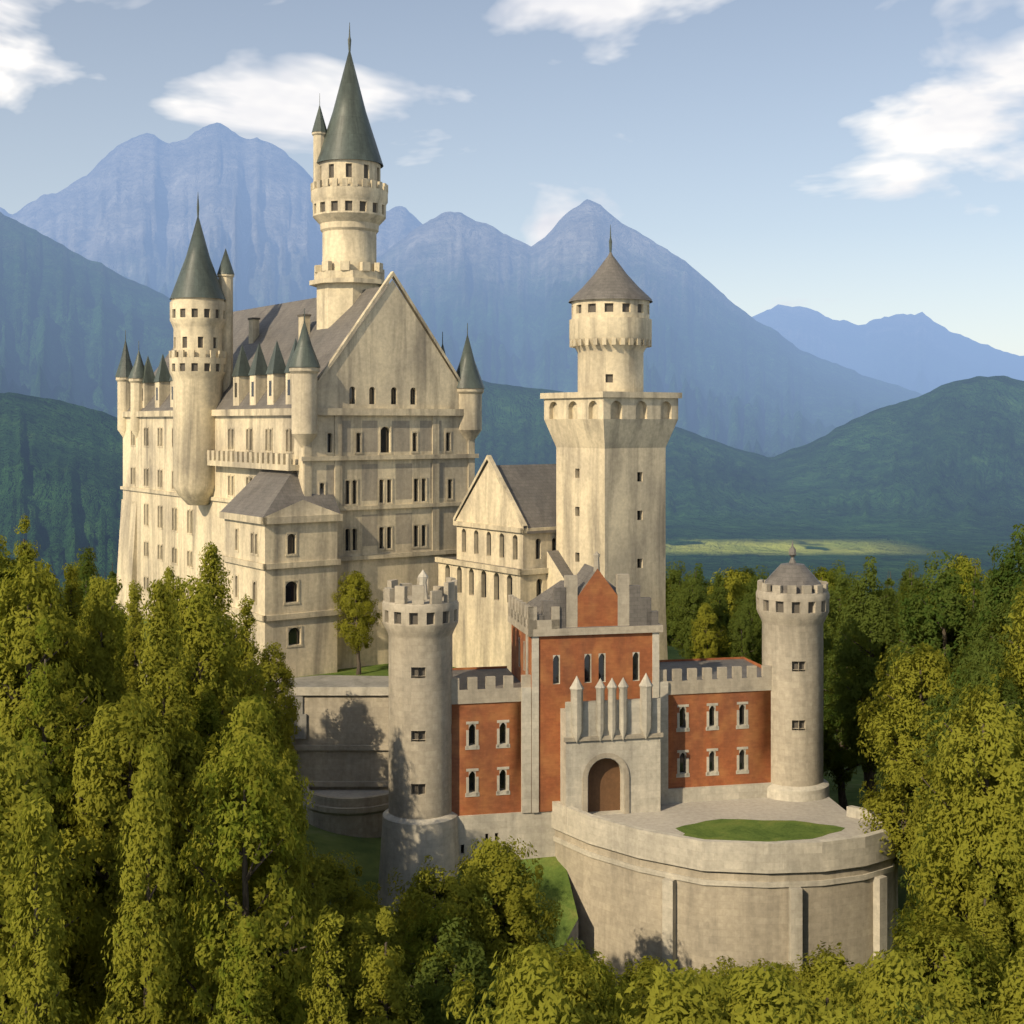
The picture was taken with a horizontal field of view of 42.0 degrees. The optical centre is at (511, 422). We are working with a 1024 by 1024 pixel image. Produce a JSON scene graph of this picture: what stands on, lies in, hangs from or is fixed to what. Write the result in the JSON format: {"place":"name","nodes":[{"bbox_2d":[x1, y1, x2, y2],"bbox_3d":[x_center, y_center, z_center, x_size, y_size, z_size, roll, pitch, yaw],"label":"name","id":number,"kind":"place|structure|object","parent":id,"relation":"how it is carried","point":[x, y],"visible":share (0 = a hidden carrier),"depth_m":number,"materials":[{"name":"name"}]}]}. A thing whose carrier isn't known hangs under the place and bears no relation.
{"place":"outdoors","nodes":[
{"label":"outdoors","id":0,"kind":"place"},
{"bbox_2d":[169,22,388,504],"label":"castle towers","id":1,"kind":"structure","parent":0,"point":[349,197],"depth_m":163.10,"materials":[{"name":"beige stone"}]},
{"bbox_2d":[0,123,1023,1023],"bbox_3d":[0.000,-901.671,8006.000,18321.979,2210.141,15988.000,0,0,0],"label":"mountain terrain","id":2,"kind":"structure","parent":0,"point":[894,445],"depth_m":5110.65,"materials":[{"name":"blue stone"}]},
{"bbox_2d":[0,535,24,620],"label":"tree","id":3,"kind":"object","parent":2,"relation":"on","point":[5,561],"visible":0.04,"depth_m":114.40,"materials":[{"name":"green plant"}]},
{"bbox_2d":[10,515,44,606],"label":"tree","id":4,"kind":"object","parent":2,"relation":"on","point":[25,553],"visible":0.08,"depth_m":125.84,"materials":[{"name":"green plant"}]},
{"bbox_2d":[0,788,85,1023],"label":"tree","id":5,"kind":"object","parent":2,"relation":"on","point":[39,991],"visible":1,"depth_m":62.02,"materials":[{"name":"green plant"}]},
{"bbox_2d":[18,900,69,1019],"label":"tree","id":6,"kind":"object","parent":2,"relation":"on","point":[64,985],"visible":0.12,"depth_m":71.86,"materials":[{"name":"green plant"}]},
{"bbox_2d":[8,614,87,1016],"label":"tree","id":7,"kind":"object","parent":2,"relation":"on","point":[43,710],"visible":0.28,"depth_m":87.91,"materials":[{"name":"green plant"}]},
{"bbox_2d":[0,730,104,1023],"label":"tree","id":8,"kind":"object","parent":2,"relation":"on","point":[14,792],"visible":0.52,"depth_m":75.25,"materials":[{"name":"green plant"}]},
{"bbox_2d":[32,573,72,774],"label":"tree","id":9,"kind":"object","parent":2,"relation":"on","point":[56,580],"visible":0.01,"depth_m":104.65,"materials":[{"name":"green plant"}]},
{"bbox_2d":[0,559,107,910],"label":"tree","id":10,"kind":"object","parent":2,"relation":"on","point":[16,639],"visible":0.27,"depth_m":93.65,"materials":[{"name":"green plant"}]},
{"bbox_2d":[61,562,87,639],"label":"tree","id":11,"kind":"object","parent":2,"relation":"on","point":[72,585],"visible":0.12,"depth_m":121.59,"materials":[{"name":"green plant"}]},
{"bbox_2d":[66,546,99,630],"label":"tree","id":12,"kind":"object","parent":2,"relation":"on","point":[85,573],"visible":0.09,"depth_m":156.94,"materials":[{"name":"green plant"}]},
{"bbox_2d":[56,632,109,883],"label":"tree","id":13,"kind":"object","parent":2,"relation":"on","point":[84,650],"depth_m":101.00,"materials":[{"name":"green plant"}]},
{"bbox_2d":[77,575,110,673],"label":"tree","id":14,"kind":"object","parent":2,"relation":"on","point":[93,587],"visible":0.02,"depth_m":116.39,"materials":[{"name":"green plant"}]},
{"bbox_2d":[64,578,129,982],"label":"tree","id":15,"kind":"object","parent":2,"relation":"on","point":[102,646],"visible":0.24,"depth_m":99.22,"materials":[{"name":"green plant"}]},
{"bbox_2d":[92,577,133,704],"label":"tree","id":16,"kind":"object","parent":2,"relation":"on","point":[113,591],"visible":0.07,"depth_m":107.89,"materials":[{"name":"green plant"}]},
{"bbox_2d":[95,577,130,703],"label":"tree","id":17,"kind":"object","parent":2,"relation":"on","point":[123,608],"visible":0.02,"depth_m":114.99,"materials":[{"name":"green plant"}]},
{"bbox_2d":[91,836,143,1023],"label":"tree","id":18,"kind":"object","parent":2,"relation":"on","point":[102,993],"visible":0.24,"depth_m":82.58,"materials":[{"name":"green plant"}]},
{"bbox_2d":[48,685,204,1023],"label":"tree","id":19,"kind":"object","parent":2,"relation":"on","point":[100,796],"visible":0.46,"depth_m":85.67,"materials":[{"name":"green plant"}]},
{"bbox_2d":[121,580,148,698],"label":"tree","id":20,"kind":"object","parent":2,"relation":"on","point":[134,634],"visible":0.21,"depth_m":112.99,"materials":[{"name":"green plant"}]},
{"bbox_2d":[95,742,197,1023],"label":"tree","id":21,"kind":"object","parent":2,"relation":"on","point":[145,961],"visible":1,"depth_m":70.31,"materials":[{"name":"green plant"}]},
{"bbox_2d":[101,574,203,1002],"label":"tree","id":22,"kind":"object","parent":2,"relation":"on","point":[159,656],"visible":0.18,"depth_m":93.34,"materials":[{"name":"green plant"}]},
{"bbox_2d":[131,792,189,1023],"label":"tree","id":23,"kind":"object","parent":2,"relation":"on","point":[170,917],"visible":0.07,"depth_m":80.53,"materials":[{"name":"green plant"}]},
{"bbox_2d":[107,724,220,1023],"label":"tree","id":24,"kind":"object","parent":2,"relation":"on","point":[194,759],"visible":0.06,"depth_m":89.27,"materials":[{"name":"green plant"}]},
{"bbox_2d":[168,576,196,690],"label":"tree","id":25,"kind":"object","parent":2,"relation":"on","point":[174,594],"visible":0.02,"depth_m":114.29,"materials":[{"name":"green plant"}]},
{"bbox_2d":[138,575,274,758],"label":"tree","id":26,"kind":"object","parent":2,"relation":"on","point":[195,605],"visible":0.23,"depth_m":101.01,"materials":[{"name":"green plant"}]},
{"bbox_2d":[191,686,231,1020],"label":"tree","id":27,"kind":"object","parent":2,"relation":"on","point":[208,716],"visible":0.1,"depth_m":97.72,"materials":[{"name":"green plant"}]},
{"bbox_2d":[196,541,238,664],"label":"tree","id":28,"kind":"object","parent":2,"relation":"on","point":[210,574],"visible":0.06,"depth_m":120.81,"materials":[{"name":"green plant"}]},
{"bbox_2d":[206,916,277,1023],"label":"tree","id":29,"kind":"object","parent":2,"relation":"on","point":[245,997],"visible":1,"depth_m":68.00,"materials":[{"name":"green plant"}]},
{"bbox_2d":[187,638,296,761],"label":"tree","id":30,"kind":"object","parent":2,"relation":"on","point":[230,673],"visible":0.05,"depth_m":107.23,"materials":[{"name":"green plant"}]},
{"bbox_2d":[167,696,317,1001],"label":"tree","id":31,"kind":"object","parent":2,"relation":"on","point":[260,726],"visible":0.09,"depth_m":87.42,"materials":[{"name":"green plant"}]},
{"bbox_2d":[166,734,322,1023],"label":"tree","id":32,"kind":"object","parent":2,"relation":"on","point":[248,824],"visible":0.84,"depth_m":73.71,"materials":[{"name":"green plant"}]},
{"bbox_2d":[231,594,267,698],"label":"tree","id":33,"kind":"object","parent":2,"relation":"on","point":[248,622],"visible":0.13,"depth_m":116.01,"materials":[{"name":"green plant"}]},
{"bbox_2d":[180,740,326,1023],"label":"tree","id":34,"kind":"object","parent":2,"relation":"on","point":[305,886],"visible":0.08,"depth_m":80.01,"materials":[{"name":"green plant"}]},
{"bbox_2d":[253,641,301,772],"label":"tree","id":35,"kind":"object","parent":2,"relation":"on","point":[283,671],"visible":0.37,"depth_m":131.57,"materials":[{"name":"green plant"}]},
{"bbox_2d":[261,678,305,863],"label":"tree","id":36,"kind":"object","parent":2,"relation":"on","point":[271,688],"visible":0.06,"depth_m":109.99,"materials":[{"name":"green plant"}]},
{"bbox_2d":[283,748,314,865],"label":"tree","id":37,"kind":"object","parent":2,"relation":"on","point":[293,758],"visible":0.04,"depth_m":99.15,"materials":[{"name":"green plant"}]},
{"bbox_2d":[300,860,333,1022],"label":"tree","id":38,"kind":"object","parent":2,"relation":"on","point":[313,873],"visible":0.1,"depth_m":89.74,"materials":[{"name":"green plant"}]},
{"bbox_2d":[296,905,351,1023],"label":"tree","id":39,"kind":"object","parent":2,"relation":"on","point":[326,1002],"visible":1,"depth_m":68.75,"materials":[{"name":"green plant"}]},
{"bbox_2d":[295,850,381,1001],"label":"tree","id":40,"kind":"object","parent":2,"relation":"on","point":[333,885],"visible":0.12,"depth_m":94.31,"materials":[{"name":"green plant"}]},
{"bbox_2d":[339,910,380,1023],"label":"tree","id":41,"kind":"object","parent":2,"relation":"on","point":[360,940],"visible":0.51,"depth_m":79.06,"materials":[{"name":"green plant"}]},
{"bbox_2d":[305,896,422,1023],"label":"tree","id":42,"kind":"object","parent":2,"relation":"on","point":[346,931],"visible":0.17,"depth_m":85.45,"materials":[{"name":"green plant"}]},
{"bbox_2d":[354,906,423,1023],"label":"tree","id":43,"kind":"object","parent":2,"relation":"on","point":[382,969],"visible":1,"depth_m":73.41,"materials":[{"name":"green plant"}]},
{"bbox_2d":[123,615,690,837],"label":"retaining wall","id":44,"kind":"structure","parent":2,"relation":"on","point":[341,745],"depth_m":141.00,"materials":[{"name":"stone"}]},
{"bbox_2d":[115,271,484,679],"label":"palace","id":45,"kind":"structure","parent":44,"relation":"on","point":[345,442],"depth_m":155.40,"materials":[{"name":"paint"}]},
{"bbox_2d":[330,570,381,674],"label":"tree","id":46,"kind":"object","parent":44,"relation":"on","point":[358,591],"visible":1,"depth_m":147.44,"materials":[{"name":"green plant"}]},
{"bbox_2d":[435,455,572,671],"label":"building","id":47,"kind":"structure","parent":44,"relation":"on","point":[505,521],"depth_m":147.31,"materials":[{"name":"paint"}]},
{"bbox_2d":[540,225,681,659],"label":"square tower","id":48,"kind":"structure","parent":44,"relation":"on","point":[610,424],"depth_m":140.64,"materials":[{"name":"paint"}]},
{"bbox_2d":[670,570,717,658],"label":"tree","id":49,"kind":"object","parent":44,"relation":"on","point":[689,606],"visible":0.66,"depth_m":140.21,"materials":[{"name":"green plant"}]},
{"bbox_2d":[689,602,728,658],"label":"tree","id":50,"kind":"object","parent":44,"relation":"on","point":[704,622],"visible":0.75,"depth_m":132.43,"materials":[{"name":"green plant"}]},
{"bbox_2d":[707,573,735,657],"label":"tree","id":51,"kind":"object","parent":44,"relation":"on","point":[724,618],"visible":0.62,"depth_m":145.49,"materials":[{"name":"green plant"}]},
{"bbox_2d":[726,605,759,662],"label":"tree","id":52,"kind":"object","parent":44,"relation":"on","point":[744,635],"visible":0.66,"depth_m":133.49,"materials":[{"name":"green plant"}]},
{"bbox_2d":[732,576,761,662],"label":"tree","id":53,"kind":"object","parent":44,"relation":"on","point":[749,599],"visible":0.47,"depth_m":139.28,"materials":[{"name":"green plant"}]},
{"bbox_2d":[389,902,491,1023],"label":"tree","id":54,"kind":"object","parent":2,"relation":"on","point":[420,946],"visible":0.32,"depth_m":84.15,"materials":[{"name":"green plant"}]},
{"bbox_2d":[385,855,507,993],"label":"tree","id":55,"kind":"object","parent":2,"relation":"on","point":[421,895],"visible":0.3,"depth_m":88.70,"materials":[{"name":"green plant"}]},
{"bbox_2d":[392,917,515,1023],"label":"tree","id":56,"kind":"object","parent":2,"relation":"on","point":[430,1007],"visible":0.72,"depth_m":78.45,"materials":[{"name":"green plant"}]},
{"bbox_2d":[441,969,475,1018],"bbox_3d":[-1.921,39.550,60.824,6.703,28.762,6.775,0,0,21],"label":"tree","id":57,"kind":"object","parent":2,"relation":"on","point":[466,997],"visible":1,"depth_m":60.95,"materials":[{"name":"green plant"}]},
{"bbox_2d":[466,1005,524,1023],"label":"tree","id":58,"kind":"object","parent":2,"relation":"on","point":[510,1019],"visible":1,"depth_m":52.16,"materials":[{"name":"green plant"}]},
{"bbox_2d":[451,835,563,1006],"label":"tree","id":59,"kind":"object","parent":2,"relation":"on","point":[503,883],"visible":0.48,"depth_m":89.80,"materials":[{"name":"green plant"}]},
{"bbox_2d":[487,904,541,954],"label":"tree","id":60,"kind":"object","parent":2,"relation":"on","point":[498,912],"visible":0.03,"depth_m":92.62,"materials":[{"name":"green plant"}]},
{"bbox_2d":[483,942,601,1016],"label":"tree","id":61,"kind":"object","parent":2,"relation":"on","point":[549,950],"visible":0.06,"depth_m":84.26,"materials":[{"name":"green plant"}]},
{"bbox_2d":[468,943,622,1023],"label":"tree","id":62,"kind":"object","parent":2,"relation":"on","point":[536,1008],"visible":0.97,"depth_m":57.27,"materials":[{"name":"green plant"}]},
{"bbox_2d":[495,942,644,1023],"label":"tree","id":63,"kind":"object","parent":2,"relation":"on","point":[586,992],"visible":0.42,"depth_m":64.43,"materials":[{"name":"green plant"}]},
{"bbox_2d":[563,948,642,1016],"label":"tree","id":64,"kind":"object","parent":2,"relation":"on","point":[606,972],"visible":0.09,"depth_m":74.45,"materials":[{"name":"green plant"}]},
{"bbox_2d":[377,540,829,916],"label":"gatehouse","id":65,"kind":"object","parent":2,"relation":"on","point":[591,703],"visible":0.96,"depth_m":114.47,"materials":[{"name":"brick"}]},
{"bbox_2d":[610,955,663,1009],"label":"tree","id":66,"kind":"object","parent":2,"relation":"on","point":[629,978],"visible":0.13,"depth_m":81.11,"materials":[{"name":"green plant"}]},
{"bbox_2d":[628,969,653,1019],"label":"tree","id":67,"kind":"object","parent":2,"relation":"on","point":[641,986],"visible":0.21,"depth_m":69.24,"materials":[{"name":"green plant"}]},
{"bbox_2d":[456,797,898,985],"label":"terrace","id":68,"kind":"structure","parent":2,"relation":"on","point":[741,882],"depth_m":105.54,"materials":[{"name":"stone"}]},
{"bbox_2d":[666,560,704,647],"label":"tree","id":69,"kind":"object","parent":2,"relation":"on","point":[675,577],"visible":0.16,"depth_m":246.89,"materials":[{"name":"green plant"}]},
{"bbox_2d":[589,959,786,1023],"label":"tree","id":70,"kind":"object","parent":2,"relation":"on","point":[666,1006],"visible":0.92,"depth_m":58.89,"materials":[{"name":"green plant"}]},
{"bbox_2d":[655,965,758,1014],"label":"tree","id":71,"kind":"object","parent":2,"relation":"on","point":[721,980],"visible":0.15,"depth_m":72.86,"materials":[{"name":"green plant"}]},
{"bbox_2d":[710,955,739,977],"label":"tree","id":72,"kind":"object","parent":2,"relation":"on","point":[724,962],"visible":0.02,"depth_m":83.61,"materials":[{"name":"green plant"}]},
{"bbox_2d":[698,567,761,664],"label":"tree","id":73,"kind":"object","parent":2,"relation":"on","point":[734,584],"visible":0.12,"depth_m":175.34,"materials":[{"name":"green plant"}]},
{"bbox_2d":[680,962,866,1023],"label":"tree","id":74,"kind":"object","parent":2,"relation":"on","point":[767,1004],"visible":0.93,"depth_m":58.96,"materials":[{"name":"green plant"}]},
{"bbox_2d":[768,941,864,1003],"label":"tree","id":75,"kind":"object","parent":2,"relation":"on","point":[805,967],"visible":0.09,"depth_m":84.25,"materials":[{"name":"green plant"}]},
{"bbox_2d":[809,566,836,679],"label":"tree","id":76,"kind":"object","parent":2,"relation":"on","point":[823,574],"visible":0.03,"depth_m":233.24,"materials":[{"name":"green plant"}]},
{"bbox_2d":[821,577,835,771],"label":"tree","id":77,"kind":"object","parent":2,"relation":"on","point":[825,636],"visible":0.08,"depth_m":154.08,"materials":[{"name":"green plant"}]},
{"bbox_2d":[811,954,847,1020],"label":"tree","id":78,"kind":"object","parent":2,"relation":"on","point":[825,972],"visible":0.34,"depth_m":68.81,"materials":[{"name":"green plant"}]},
{"bbox_2d":[823,586,868,810],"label":"tree","id":79,"kind":"object","parent":2,"relation":"on","point":[837,765],"visible":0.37,"depth_m":137.99,"materials":[{"name":"green plant"}]},
{"bbox_2d":[825,566,866,752],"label":"tree","id":80,"kind":"object","parent":2,"relation":"on","point":[840,584],"visible":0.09,"depth_m":195.45,"materials":[{"name":"green plant"}]},
{"bbox_2d":[814,1004,892,1023],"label":"tree","id":81,"kind":"object","parent":2,"relation":"on","point":[840,1017],"visible":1,"depth_m":54.52,"materials":[{"name":"green plant"}]},
{"bbox_2d":[824,556,900,807],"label":"tree","id":82,"kind":"object","parent":2,"relation":"on","point":[869,612],"visible":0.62,"depth_m":130.73,"materials":[{"name":"green plant"}]},
{"bbox_2d":[782,955,962,1023],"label":"tree","id":83,"kind":"object","parent":2,"relation":"on","point":[811,993],"visible":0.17,"depth_m":71.62,"materials":[{"name":"green plant"}]},
{"bbox_2d":[860,583,925,832],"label":"tree","id":84,"kind":"object","parent":2,"relation":"on","point":[877,772],"visible":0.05,"depth_m":126.68,"materials":[{"name":"green plant"}]},
{"bbox_2d":[824,949,980,1023],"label":"tree","id":85,"kind":"object","parent":2,"relation":"on","point":[883,996],"visible":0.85,"depth_m":62.21,"materials":[{"name":"green plant"}]},
{"bbox_2d":[878,1000,929,1023],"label":"tree","id":86,"kind":"object","parent":2,"relation":"on","point":[917,1007],"visible":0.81,"depth_m":58.80,"materials":[{"name":"green plant"}]},
{"bbox_2d":[853,641,964,890],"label":"tree","id":87,"kind":"object","parent":2,"relation":"on","point":[910,680],"visible":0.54,"depth_m":107.41,"materials":[{"name":"green plant"}]},
{"bbox_2d":[889,560,931,620],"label":"tree","id":88,"kind":"object","parent":2,"relation":"on","point":[904,578],"visible":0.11,"depth_m":282.83,"materials":[{"name":"green plant"}]},
{"bbox_2d":[884,739,953,957],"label":"tree","id":89,"kind":"object","parent":2,"relation":"on","point":[914,896],"visible":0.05,"depth_m":97.87,"materials":[{"name":"green plant"}]},
{"bbox_2d":[879,550,980,767],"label":"tree","id":90,"kind":"object","parent":2,"relation":"on","point":[949,620],"visible":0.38,"depth_m":120.64,"materials":[{"name":"green plant"}]},
{"bbox_2d":[870,907,1017,1023],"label":"tree","id":91,"kind":"object","parent":2,"relation":"on","point":[958,957],"visible":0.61,"depth_m":77.44,"materials":[{"name":"green plant"}]},
{"bbox_2d":[924,1009,966,1023],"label":"tree","id":92,"kind":"object","parent":2,"relation":"on","point":[935,1017],"visible":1,"depth_m":52.30,"materials":[{"name":"green plant"}]},
{"bbox_2d":[927,553,988,626],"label":"tree","id":93,"kind":"object","parent":2,"relation":"on","point":[964,567],"visible":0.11,"depth_m":208.00,"materials":[{"name":"green plant"}]},
{"bbox_2d":[893,672,1023,984],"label":"tree","id":94,"kind":"object","parent":2,"relation":"on","point":[998,740],"visible":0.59,"depth_m":86.40,"materials":[{"name":"green plant"}]},
{"bbox_2d":[912,648,1007,817],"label":"tree","id":95,"kind":"object","parent":2,"relation":"on","point":[940,697],"visible":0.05,"depth_m":103.89,"materials":[{"name":"green plant"}]},
{"bbox_2d":[905,738,1023,970],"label":"tree","id":96,"kind":"object","parent":2,"relation":"on","point":[993,782],"visible":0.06,"depth_m":91.04,"materials":[{"name":"green plant"}]},
{"bbox_2d":[927,642,1023,861],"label":"tree","id":97,"kind":"object","parent":2,"relation":"on","point":[1011,697],"visible":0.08,"depth_m":98.33,"materials":[{"name":"green plant"}]},
{"bbox_2d":[953,866,1011,1013],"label":"tree","id":98,"kind":"object","parent":2,"relation":"on","point":[986,921],"visible":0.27,"depth_m":82.16,"materials":[{"name":"green plant"}]},
{"bbox_2d":[968,571,1005,672],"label":"tree","id":99,"kind":"object","parent":2,"relation":"on","point":[987,589],"visible":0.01,"depth_m":116.64,"materials":[{"name":"green plant"}]},
{"bbox_2d":[952,585,1023,701],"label":"tree","id":100,"kind":"object","parent":2,"relation":"on","point":[1000,622],"visible":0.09,"depth_m":111.85,"materials":[{"name":"green plant"}]},
{"bbox_2d":[965,524,1023,674],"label":"tree","id":101,"kind":"object","parent":2,"relation":"on","point":[1004,570],"visible":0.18,"depth_m":115.64,"materials":[{"name":"green plant"}]},
{"bbox_2d":[982,579,1023,717],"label":"tree","id":102,"kind":"object","parent":2,"relation":"on","point":[1017,674],"visible":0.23,"depth_m":102.80,"materials":[{"name":"green plant"}]},
{"bbox_2d":[987,893,1023,1023],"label":"tree","id":103,"kind":"object","parent":2,"relation":"on","point":[1013,991],"visible":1,"depth_m":62.10,"materials":[{"name":"green plant"}]},
{"bbox_2d":[0,0,1023,355],"label":"sky","id":104,"kind":"structure","parent":0,"point":[858,162],"materials":[{"name":"blue"}]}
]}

